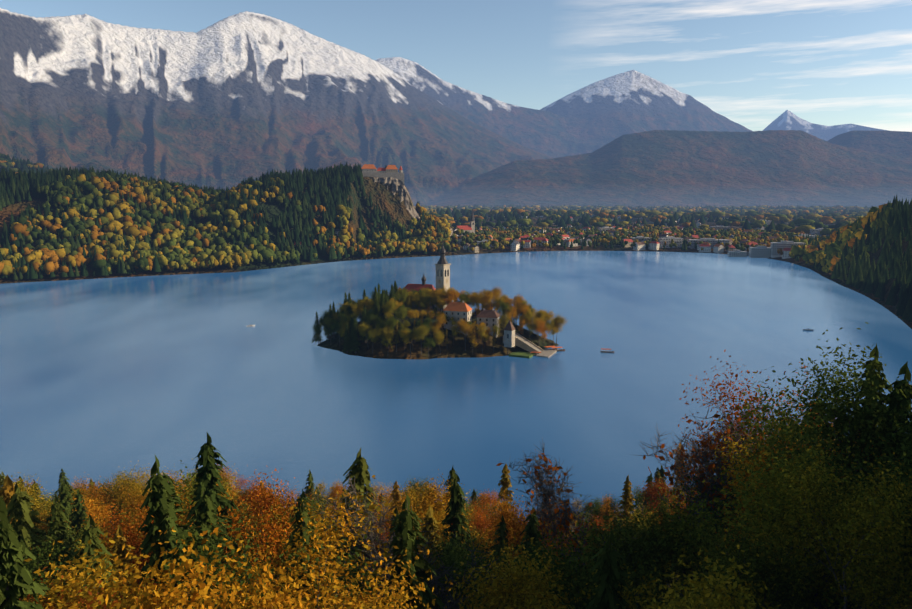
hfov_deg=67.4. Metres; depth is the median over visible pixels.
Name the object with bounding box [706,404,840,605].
deciduous tree
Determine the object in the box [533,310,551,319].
deciduous tree
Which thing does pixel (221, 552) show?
autumn tree
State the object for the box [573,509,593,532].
green tree
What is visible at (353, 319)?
deciduous tree
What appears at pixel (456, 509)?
spruce tree
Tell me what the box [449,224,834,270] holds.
forest
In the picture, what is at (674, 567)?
green tree
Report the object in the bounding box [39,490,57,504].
deciduous tree
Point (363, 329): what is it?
deciduous tree
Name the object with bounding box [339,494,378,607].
spruce tree
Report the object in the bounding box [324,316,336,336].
deciduous tree
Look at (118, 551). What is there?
conifer tree
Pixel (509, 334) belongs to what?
tower
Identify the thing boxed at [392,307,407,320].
deciduous tree
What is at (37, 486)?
spruce tree
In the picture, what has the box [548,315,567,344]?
deciduous tree
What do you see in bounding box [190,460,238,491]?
deciduous tree
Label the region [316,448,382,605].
spruce tree
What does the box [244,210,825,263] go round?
town houses
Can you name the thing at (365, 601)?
deciduous tree
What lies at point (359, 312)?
deciduous tree
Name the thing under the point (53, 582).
deciduous tree
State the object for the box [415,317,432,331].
green tree
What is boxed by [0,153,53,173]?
forest hill
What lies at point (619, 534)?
deciduous tree
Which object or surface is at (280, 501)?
autumn tree
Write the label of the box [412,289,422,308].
green tree
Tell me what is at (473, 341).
deciduous tree
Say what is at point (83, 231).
forest
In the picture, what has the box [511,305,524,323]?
deciduous tree
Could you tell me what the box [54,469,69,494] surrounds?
spruce tree
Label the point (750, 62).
sky
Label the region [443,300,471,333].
provost house
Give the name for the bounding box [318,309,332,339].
green tree
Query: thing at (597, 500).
green tree
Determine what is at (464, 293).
deciduous tree
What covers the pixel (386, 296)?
spruce tree
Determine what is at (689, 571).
spruce tree
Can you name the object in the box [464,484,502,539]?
deciduous tree
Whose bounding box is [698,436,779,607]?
green tree
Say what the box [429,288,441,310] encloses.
deciduous tree
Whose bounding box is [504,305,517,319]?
deciduous tree
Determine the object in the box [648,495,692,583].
deciduous tree
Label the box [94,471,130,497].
deciduous tree
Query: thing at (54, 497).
deciduous tree
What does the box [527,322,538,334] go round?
deciduous tree
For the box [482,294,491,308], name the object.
deciduous tree
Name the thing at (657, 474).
spruce tree
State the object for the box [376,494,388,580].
spruce tree
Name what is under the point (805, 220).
forest plain
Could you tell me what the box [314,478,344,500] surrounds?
deciduous tree
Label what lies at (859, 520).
deciduous tree
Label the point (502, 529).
spruce tree
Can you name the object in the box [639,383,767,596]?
bare tree
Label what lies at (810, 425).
green tree
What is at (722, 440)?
deciduous tree
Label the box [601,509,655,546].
green tree
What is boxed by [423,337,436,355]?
green tree
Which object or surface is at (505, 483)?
larch tree
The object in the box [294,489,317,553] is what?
spruce tree
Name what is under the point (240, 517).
autumn tree
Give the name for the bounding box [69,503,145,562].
deciduous tree
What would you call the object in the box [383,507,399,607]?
spruce tree
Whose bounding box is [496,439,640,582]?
bare tree
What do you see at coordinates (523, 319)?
deciduous tree
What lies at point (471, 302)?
deciduous tree
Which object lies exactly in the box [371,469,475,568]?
deciduous tree
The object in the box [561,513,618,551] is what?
deciduous tree
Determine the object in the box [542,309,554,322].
deciduous tree
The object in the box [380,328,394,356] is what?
deciduous tree
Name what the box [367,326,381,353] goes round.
deciduous tree
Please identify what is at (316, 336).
spruce tree
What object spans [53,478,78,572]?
spruce tree
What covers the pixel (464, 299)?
deciduous tree
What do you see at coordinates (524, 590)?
deciduous tree
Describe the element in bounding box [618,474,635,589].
spruce tree
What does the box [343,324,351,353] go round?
spruce tree
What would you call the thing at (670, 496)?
deciduous tree
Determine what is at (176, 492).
deciduous tree
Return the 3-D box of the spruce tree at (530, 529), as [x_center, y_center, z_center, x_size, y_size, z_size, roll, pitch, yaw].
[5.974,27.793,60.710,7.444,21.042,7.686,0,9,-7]
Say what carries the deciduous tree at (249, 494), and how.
on the terrain ground
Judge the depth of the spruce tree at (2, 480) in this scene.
146.06 m
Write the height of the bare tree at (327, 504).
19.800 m
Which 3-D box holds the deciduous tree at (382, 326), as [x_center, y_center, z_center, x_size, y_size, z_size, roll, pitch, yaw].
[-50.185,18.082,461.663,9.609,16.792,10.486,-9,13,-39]
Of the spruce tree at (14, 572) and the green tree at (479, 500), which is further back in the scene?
the green tree at (479, 500)
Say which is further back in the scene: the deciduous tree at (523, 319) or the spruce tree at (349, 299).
the spruce tree at (349, 299)
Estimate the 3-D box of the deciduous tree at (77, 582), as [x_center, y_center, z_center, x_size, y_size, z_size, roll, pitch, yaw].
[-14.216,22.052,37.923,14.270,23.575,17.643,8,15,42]
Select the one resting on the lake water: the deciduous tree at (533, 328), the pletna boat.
the pletna boat
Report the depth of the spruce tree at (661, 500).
126.12 m
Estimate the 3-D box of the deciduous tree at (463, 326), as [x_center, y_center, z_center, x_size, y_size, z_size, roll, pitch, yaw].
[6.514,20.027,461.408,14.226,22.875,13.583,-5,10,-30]
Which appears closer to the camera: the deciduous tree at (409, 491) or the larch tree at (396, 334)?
the deciduous tree at (409, 491)
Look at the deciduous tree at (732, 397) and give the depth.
64.27 m
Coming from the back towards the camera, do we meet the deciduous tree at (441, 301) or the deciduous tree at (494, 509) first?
the deciduous tree at (441, 301)
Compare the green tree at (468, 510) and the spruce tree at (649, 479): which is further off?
the spruce tree at (649, 479)
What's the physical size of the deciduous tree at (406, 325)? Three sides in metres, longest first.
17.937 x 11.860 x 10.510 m
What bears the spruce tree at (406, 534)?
on the terrain ground
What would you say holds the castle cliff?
on the terrain ground
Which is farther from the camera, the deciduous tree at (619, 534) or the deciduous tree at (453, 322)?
the deciduous tree at (453, 322)
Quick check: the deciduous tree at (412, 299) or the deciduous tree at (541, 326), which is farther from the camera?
the deciduous tree at (412, 299)
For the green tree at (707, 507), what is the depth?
63.13 m
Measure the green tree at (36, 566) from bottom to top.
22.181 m
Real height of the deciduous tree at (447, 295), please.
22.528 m
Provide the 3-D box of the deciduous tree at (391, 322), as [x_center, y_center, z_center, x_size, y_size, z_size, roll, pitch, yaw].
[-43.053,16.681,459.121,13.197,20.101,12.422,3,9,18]
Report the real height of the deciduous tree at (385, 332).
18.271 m
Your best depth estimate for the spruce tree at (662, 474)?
181.85 m
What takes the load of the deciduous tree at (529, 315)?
on the terrain ground
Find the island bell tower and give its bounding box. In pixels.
[435,239,450,312]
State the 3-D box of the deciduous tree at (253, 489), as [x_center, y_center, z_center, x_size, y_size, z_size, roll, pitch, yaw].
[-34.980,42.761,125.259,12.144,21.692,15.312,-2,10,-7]
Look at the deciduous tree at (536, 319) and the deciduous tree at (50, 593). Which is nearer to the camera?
the deciduous tree at (50, 593)
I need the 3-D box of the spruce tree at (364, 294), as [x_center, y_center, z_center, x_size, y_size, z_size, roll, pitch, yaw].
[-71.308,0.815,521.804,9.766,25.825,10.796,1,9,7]
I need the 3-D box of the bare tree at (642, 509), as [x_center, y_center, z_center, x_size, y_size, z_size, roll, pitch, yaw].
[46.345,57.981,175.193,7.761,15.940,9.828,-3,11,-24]
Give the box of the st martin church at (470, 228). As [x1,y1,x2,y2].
[457,209,474,235]
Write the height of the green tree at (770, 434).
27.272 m
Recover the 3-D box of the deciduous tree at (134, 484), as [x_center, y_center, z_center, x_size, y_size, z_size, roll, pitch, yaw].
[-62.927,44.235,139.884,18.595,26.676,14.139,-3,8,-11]
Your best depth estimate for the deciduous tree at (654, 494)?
152.52 m
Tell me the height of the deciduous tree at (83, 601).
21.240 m
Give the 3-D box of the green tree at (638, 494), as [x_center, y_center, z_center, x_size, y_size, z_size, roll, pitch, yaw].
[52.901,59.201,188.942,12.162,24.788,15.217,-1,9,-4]
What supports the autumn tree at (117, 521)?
on the terrain ground
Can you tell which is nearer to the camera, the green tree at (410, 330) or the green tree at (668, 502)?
the green tree at (668, 502)
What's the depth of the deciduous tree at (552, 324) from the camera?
488.06 m
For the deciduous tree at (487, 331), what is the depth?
460.68 m
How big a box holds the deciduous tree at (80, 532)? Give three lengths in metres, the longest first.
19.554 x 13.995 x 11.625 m
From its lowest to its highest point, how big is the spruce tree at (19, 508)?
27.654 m
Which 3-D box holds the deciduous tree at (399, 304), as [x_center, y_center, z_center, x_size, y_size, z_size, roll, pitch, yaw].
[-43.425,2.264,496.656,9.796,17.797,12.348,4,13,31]
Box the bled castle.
[361,164,403,183]
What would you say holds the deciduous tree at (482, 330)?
on the terrain ground
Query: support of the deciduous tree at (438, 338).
on the terrain ground
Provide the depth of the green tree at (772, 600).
41.37 m
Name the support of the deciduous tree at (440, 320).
on the terrain ground
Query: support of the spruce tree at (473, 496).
on the terrain ground
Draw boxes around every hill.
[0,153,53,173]
[786,195,911,321]
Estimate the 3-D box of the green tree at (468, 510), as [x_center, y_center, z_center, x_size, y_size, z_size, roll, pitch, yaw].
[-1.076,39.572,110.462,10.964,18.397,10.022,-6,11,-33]
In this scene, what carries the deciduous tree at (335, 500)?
on the terrain ground
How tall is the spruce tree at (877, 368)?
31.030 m
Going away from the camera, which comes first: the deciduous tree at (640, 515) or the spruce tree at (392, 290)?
the deciduous tree at (640, 515)
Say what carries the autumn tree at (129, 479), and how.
on the terrain ground
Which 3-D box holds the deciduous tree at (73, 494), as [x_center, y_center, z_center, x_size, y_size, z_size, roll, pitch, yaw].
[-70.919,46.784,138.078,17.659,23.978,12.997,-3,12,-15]
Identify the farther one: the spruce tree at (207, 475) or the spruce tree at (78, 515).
the spruce tree at (78, 515)
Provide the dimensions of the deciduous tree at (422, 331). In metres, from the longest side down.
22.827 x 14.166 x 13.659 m
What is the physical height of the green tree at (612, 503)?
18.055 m
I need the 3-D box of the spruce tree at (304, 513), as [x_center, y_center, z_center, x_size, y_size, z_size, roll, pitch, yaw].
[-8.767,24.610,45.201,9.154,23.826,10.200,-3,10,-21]
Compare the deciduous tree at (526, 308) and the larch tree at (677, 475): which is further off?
the deciduous tree at (526, 308)
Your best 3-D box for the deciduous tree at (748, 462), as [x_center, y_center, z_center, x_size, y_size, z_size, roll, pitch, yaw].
[28.564,19.415,51.866,16.200,22.435,14.013,-5,8,-34]
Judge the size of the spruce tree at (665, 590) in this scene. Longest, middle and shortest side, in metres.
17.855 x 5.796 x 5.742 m
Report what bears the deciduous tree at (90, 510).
on the terrain ground
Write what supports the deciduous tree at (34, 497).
on the terrain ground
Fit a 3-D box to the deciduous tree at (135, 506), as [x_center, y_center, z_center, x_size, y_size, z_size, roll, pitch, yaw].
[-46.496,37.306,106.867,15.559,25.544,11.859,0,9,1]
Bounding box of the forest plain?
[414,204,878,234]
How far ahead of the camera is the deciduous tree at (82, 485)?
148.27 m
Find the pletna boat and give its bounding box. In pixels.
[600,348,613,352]
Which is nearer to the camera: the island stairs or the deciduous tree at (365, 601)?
the deciduous tree at (365, 601)
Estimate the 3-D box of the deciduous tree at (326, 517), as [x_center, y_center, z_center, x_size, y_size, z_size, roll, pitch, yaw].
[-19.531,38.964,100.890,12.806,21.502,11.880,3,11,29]
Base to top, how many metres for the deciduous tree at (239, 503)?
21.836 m
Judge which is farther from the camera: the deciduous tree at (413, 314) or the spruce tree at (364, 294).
the spruce tree at (364, 294)
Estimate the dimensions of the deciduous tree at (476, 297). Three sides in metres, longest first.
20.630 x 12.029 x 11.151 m
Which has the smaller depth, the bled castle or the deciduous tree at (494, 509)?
the deciduous tree at (494, 509)
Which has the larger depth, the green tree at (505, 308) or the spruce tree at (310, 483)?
the green tree at (505, 308)
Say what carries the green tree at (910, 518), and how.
on the terrain ground
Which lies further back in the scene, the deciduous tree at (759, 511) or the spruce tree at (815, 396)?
the spruce tree at (815, 396)
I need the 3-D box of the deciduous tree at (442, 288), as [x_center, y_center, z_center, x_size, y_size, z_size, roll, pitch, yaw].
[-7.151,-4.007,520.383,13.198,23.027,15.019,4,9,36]
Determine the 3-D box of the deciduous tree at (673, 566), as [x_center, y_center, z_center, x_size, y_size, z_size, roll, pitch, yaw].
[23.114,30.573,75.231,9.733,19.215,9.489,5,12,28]
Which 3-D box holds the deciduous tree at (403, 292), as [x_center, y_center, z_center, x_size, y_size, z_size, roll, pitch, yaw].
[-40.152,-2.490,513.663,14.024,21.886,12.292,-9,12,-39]
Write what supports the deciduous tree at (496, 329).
on the terrain ground
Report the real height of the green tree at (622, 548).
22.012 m
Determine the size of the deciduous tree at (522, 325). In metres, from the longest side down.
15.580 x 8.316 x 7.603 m
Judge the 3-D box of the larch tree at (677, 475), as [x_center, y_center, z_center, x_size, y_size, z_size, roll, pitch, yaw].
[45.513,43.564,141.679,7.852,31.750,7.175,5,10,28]
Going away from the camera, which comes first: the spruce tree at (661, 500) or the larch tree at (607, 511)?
the larch tree at (607, 511)
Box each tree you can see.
[0,470,108,548]
[0,472,4,499]
[0,474,17,523]
[0,498,49,608]
[7,482,67,600]
[11,522,81,602]
[19,539,189,608]
[19,577,89,608]
[22,547,141,607]
[23,521,332,608]
[30,480,53,567]
[36,488,118,559]
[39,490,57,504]
[46,495,80,591]
[47,487,72,515]
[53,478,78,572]
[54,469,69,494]
[58,472,121,523]
[63,480,126,532]
[68,489,88,565]
[68,506,334,608]
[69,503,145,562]
[69,514,107,548]
[69,514,126,605]
[71,524,142,565]
[81,495,182,596]
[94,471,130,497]
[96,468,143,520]
[104,460,178,520]
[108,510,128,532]
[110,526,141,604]
[113,470,192,533]
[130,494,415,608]
[136,455,207,607]
[139,477,193,536]
[173,458,253,547]
[175,465,335,595]
[176,467,234,495]
[177,463,242,498]
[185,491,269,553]
[186,486,231,601]
[187,432,253,577]
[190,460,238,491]
[220,487,283,529]
[227,474,253,510]
[233,495,333,607]
[234,477,294,533]
[234,483,276,514]
[234,486,296,537]
[240,475,452,608]
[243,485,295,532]
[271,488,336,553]
[279,499,335,606]
[284,481,314,516]
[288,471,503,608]
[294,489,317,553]
[296,498,343,522]
[300,487,342,567]
[304,470,319,520]
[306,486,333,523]
[311,311,323,344]
[311,322,321,344]
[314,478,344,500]
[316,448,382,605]
[317,486,391,579]
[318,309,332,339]
[322,489,350,508]
[323,326,332,341]
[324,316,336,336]
[327,479,350,504]
[328,304,335,336]
[338,318,350,337]
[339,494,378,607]
[341,302,353,312]
[342,480,392,504]
[343,292,346,305]
[343,313,358,327]
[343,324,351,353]
[344,304,358,315]
[347,293,351,317]
[348,317,360,353]
[349,317,353,344]
[351,303,363,332]
[352,296,371,320]
[356,306,369,342]
[357,289,365,320]
[357,322,372,348]
[361,309,373,323]
[367,308,381,327]
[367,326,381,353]
[369,286,380,322]
[371,299,379,330]
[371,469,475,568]
[373,483,416,536]
[376,320,385,331]
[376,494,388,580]
[379,292,387,323]
[380,325,391,341]
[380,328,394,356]
[382,299,397,314]
[382,305,393,321]
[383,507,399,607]
[384,493,444,608]
[385,289,390,318]
[385,316,400,338]
[387,475,431,500]
[388,285,396,316]
[389,298,401,318]
[390,481,402,523]
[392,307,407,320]
[393,322,398,351]
[395,287,408,302]
[396,294,404,303]
[398,328,416,356]
[399,481,419,504]
[400,318,410,343]
[403,328,415,349]
[405,295,412,307]
[408,291,419,308]
[409,310,417,324]
[411,324,430,353]
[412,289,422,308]
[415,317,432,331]
[417,502,511,573]
[418,289,431,309]
[419,298,430,309]
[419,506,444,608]
[419,515,527,608]
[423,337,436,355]
[426,292,440,305]
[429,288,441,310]
[431,322,443,343]
[432,331,443,353]
[433,313,447,339]
[436,292,447,311]
[438,287,457,304]
[439,520,596,608]
[439,528,586,608]
[440,285,453,298]
[440,475,476,608]
[444,467,466,597]
[445,295,455,303]
[447,287,460,301]
[450,316,457,333]
[450,325,460,342]
[456,319,473,350]
[459,291,470,297]
[460,296,471,304]
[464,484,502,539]
[464,493,482,539]
[466,289,476,300]
[466,490,491,511]
[468,334,478,352]
[469,293,482,306]
[470,489,480,530]
[470,489,580,574]
[472,292,486,312]
[473,489,528,528]
[474,307,480,314]
[474,323,489,353]
[476,290,493,309]
[478,327,491,346]
[478,490,501,510]
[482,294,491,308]
[484,286,503,309]
[486,515,509,584]
[491,324,499,334]
[491,327,495,352]
[492,297,505,312]
[492,464,517,583]
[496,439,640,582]
[497,300,511,313]
[498,313,510,327]
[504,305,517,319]
[509,293,525,322]
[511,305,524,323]
[511,508,544,591]
[517,318,525,332]
[518,309,534,337]
[518,315,531,330]
[519,302,532,314]
[521,302,533,329]
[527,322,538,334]
[529,316,540,344]
[529,487,700,608]
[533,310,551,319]
[534,320,551,343]
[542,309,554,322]
[545,313,562,342]
[546,318,554,345]
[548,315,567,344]
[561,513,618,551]
[567,499,590,521]
[572,528,793,608]
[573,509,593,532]
[580,493,620,520]
[581,516,646,596]
[586,531,632,608]
[593,494,600,518]
[598,494,620,532]
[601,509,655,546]
[603,505,611,531]
[616,493,661,550]
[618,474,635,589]
[621,488,794,608]
[630,485,646,510]
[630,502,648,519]
[634,476,672,517]
[638,473,652,520]
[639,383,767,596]
[640,538,670,607]
[643,504,722,599]
[645,500,697,600]
[648,468,662,517]
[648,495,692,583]
[652,489,688,514]
[655,481,685,524]
[658,493,672,586]
[659,465,667,488]
[663,474,708,607]
[667,443,685,579]
[672,350,836,608]
[674,465,791,593]
[685,490,838,608]
[695,428,848,602]
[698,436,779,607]
[699,428,911,608]
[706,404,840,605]
[707,364,911,607]
[708,414,791,477]
[735,439,911,608]
[742,322,911,601]
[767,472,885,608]
[770,388,822,608]
[782,402,896,459]
[784,343,893,608]
[790,361,911,608]
[809,425,909,516]
[855,379,911,513]
[861,444,911,586]
[862,448,911,598]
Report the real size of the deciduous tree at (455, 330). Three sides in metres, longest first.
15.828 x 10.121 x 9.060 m
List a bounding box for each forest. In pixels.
[0,162,450,279]
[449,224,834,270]
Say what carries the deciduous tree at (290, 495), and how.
on the terrain ground
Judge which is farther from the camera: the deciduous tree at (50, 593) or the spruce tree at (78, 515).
the spruce tree at (78, 515)
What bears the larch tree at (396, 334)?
on the terrain ground
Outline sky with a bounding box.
[0,0,911,131]
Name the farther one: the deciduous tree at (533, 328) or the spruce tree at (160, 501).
the deciduous tree at (533, 328)
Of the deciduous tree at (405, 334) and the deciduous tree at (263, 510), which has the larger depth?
the deciduous tree at (405, 334)
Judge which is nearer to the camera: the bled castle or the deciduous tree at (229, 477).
the deciduous tree at (229, 477)
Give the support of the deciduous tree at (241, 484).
on the terrain ground
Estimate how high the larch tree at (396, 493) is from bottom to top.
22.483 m
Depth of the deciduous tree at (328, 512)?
120.65 m
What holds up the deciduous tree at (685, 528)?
on the terrain ground
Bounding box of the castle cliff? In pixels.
[370,177,419,219]
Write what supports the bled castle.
on the terrain ground
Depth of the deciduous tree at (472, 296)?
511.06 m
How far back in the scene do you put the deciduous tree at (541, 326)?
475.45 m
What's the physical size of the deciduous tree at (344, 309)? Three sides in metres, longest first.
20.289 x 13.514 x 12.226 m
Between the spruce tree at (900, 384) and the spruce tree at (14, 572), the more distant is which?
the spruce tree at (900, 384)
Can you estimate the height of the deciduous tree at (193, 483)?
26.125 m
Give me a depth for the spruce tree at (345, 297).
504.44 m
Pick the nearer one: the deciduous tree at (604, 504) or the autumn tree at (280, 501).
the autumn tree at (280, 501)
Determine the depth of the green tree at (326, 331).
482.33 m
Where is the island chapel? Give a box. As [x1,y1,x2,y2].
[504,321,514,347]
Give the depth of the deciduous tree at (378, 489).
151.00 m
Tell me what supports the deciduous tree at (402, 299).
on the terrain ground
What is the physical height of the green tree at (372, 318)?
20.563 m
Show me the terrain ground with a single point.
(230, 102)
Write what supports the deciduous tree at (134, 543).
on the terrain ground
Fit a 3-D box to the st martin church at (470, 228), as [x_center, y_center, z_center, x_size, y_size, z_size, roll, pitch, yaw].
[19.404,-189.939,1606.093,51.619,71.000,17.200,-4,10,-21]
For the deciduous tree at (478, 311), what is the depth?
530.17 m
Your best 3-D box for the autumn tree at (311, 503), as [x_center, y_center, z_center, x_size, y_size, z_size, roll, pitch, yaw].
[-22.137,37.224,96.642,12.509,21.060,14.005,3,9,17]
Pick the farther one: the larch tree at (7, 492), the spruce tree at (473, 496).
the spruce tree at (473, 496)
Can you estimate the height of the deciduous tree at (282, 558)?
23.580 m
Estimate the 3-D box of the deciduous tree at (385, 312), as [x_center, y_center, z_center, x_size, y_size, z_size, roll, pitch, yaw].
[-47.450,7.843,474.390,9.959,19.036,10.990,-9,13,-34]
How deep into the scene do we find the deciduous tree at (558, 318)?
492.36 m
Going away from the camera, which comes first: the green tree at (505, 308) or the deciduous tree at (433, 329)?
the deciduous tree at (433, 329)
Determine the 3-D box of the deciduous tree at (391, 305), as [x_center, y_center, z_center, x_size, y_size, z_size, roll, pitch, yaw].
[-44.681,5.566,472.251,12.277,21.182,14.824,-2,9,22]
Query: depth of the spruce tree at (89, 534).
44.00 m
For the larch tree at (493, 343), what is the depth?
460.13 m
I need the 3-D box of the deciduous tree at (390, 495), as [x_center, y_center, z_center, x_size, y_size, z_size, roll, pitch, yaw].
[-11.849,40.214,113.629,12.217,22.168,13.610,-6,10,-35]
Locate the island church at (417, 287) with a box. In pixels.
[398,274,435,312]
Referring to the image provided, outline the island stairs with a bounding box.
[503,332,556,357]
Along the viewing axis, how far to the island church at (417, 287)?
548.72 m
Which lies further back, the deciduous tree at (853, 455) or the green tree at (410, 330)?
the green tree at (410, 330)
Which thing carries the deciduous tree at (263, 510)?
on the terrain ground
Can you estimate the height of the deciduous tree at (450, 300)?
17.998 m
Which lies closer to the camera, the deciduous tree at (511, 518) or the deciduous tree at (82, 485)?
the deciduous tree at (511, 518)
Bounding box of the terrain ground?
[0,8,911,604]
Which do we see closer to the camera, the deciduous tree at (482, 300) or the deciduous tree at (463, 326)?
the deciduous tree at (463, 326)
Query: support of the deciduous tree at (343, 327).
on the terrain ground
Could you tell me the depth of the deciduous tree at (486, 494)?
206.28 m
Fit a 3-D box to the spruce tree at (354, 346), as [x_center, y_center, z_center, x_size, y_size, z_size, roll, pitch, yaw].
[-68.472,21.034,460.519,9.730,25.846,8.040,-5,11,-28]
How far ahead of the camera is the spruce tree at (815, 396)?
63.27 m
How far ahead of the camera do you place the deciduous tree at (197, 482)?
130.86 m
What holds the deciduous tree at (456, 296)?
on the terrain ground
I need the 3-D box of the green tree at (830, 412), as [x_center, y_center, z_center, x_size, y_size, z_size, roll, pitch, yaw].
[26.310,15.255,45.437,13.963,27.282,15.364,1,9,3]
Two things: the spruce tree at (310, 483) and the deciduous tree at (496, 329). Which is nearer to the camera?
the spruce tree at (310, 483)
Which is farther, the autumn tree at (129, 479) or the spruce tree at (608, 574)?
the autumn tree at (129, 479)
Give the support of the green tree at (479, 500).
on the terrain ground
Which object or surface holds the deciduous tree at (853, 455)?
on the terrain ground
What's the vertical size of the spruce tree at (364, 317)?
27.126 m
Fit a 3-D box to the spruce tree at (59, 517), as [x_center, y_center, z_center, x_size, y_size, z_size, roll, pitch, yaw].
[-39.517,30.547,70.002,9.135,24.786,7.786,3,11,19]
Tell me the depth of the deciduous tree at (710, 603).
32.79 m
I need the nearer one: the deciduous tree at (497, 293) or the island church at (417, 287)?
the deciduous tree at (497, 293)
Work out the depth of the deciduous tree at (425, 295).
512.81 m
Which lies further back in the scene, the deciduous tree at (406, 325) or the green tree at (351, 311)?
the green tree at (351, 311)
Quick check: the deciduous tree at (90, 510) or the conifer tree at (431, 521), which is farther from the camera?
the deciduous tree at (90, 510)
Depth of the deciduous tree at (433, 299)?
508.81 m
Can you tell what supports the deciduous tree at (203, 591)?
on the terrain ground
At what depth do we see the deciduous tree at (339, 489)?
189.55 m
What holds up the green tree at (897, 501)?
on the terrain ground
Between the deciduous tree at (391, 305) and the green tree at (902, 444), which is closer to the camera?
the green tree at (902, 444)
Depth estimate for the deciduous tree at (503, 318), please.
472.91 m
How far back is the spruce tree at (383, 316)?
475.40 m
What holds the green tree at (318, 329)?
on the terrain ground
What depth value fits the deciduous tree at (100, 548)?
84.53 m
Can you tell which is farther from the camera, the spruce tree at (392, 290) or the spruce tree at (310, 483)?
the spruce tree at (392, 290)
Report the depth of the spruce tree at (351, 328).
468.88 m
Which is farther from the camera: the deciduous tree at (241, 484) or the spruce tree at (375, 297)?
the spruce tree at (375, 297)
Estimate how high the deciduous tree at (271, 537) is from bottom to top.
25.988 m
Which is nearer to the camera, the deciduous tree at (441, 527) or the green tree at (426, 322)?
the deciduous tree at (441, 527)
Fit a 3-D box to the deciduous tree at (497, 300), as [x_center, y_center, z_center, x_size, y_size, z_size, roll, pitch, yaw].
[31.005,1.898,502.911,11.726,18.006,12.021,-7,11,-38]
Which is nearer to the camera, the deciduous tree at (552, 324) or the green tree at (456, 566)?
the green tree at (456, 566)
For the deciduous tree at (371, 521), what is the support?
on the terrain ground
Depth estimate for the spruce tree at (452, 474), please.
89.32 m
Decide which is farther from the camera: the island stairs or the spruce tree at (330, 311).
the spruce tree at (330, 311)
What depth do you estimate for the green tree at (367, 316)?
473.72 m
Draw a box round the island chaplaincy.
[477,308,499,337]
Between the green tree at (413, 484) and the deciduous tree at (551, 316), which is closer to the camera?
the green tree at (413, 484)
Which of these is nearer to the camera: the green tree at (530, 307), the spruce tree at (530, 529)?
the spruce tree at (530, 529)
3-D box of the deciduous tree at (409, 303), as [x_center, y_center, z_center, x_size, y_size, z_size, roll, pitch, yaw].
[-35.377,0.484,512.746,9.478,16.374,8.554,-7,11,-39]
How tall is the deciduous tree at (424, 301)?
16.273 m
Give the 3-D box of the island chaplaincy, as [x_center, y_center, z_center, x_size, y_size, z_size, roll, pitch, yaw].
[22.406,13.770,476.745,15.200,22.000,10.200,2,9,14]
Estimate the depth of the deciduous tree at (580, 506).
186.09 m
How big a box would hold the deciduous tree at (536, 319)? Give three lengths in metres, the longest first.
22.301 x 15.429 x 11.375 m
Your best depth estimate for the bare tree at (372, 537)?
47.79 m
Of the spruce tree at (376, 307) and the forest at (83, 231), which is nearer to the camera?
the spruce tree at (376, 307)
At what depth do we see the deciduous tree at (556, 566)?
46.78 m
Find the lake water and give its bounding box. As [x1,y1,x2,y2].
[0,251,911,530]
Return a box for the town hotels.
[477,219,828,257]
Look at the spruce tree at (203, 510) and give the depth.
49.68 m
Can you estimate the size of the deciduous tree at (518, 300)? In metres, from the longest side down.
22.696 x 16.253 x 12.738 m
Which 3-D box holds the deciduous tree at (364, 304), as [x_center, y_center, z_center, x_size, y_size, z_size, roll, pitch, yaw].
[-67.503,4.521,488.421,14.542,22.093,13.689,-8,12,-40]

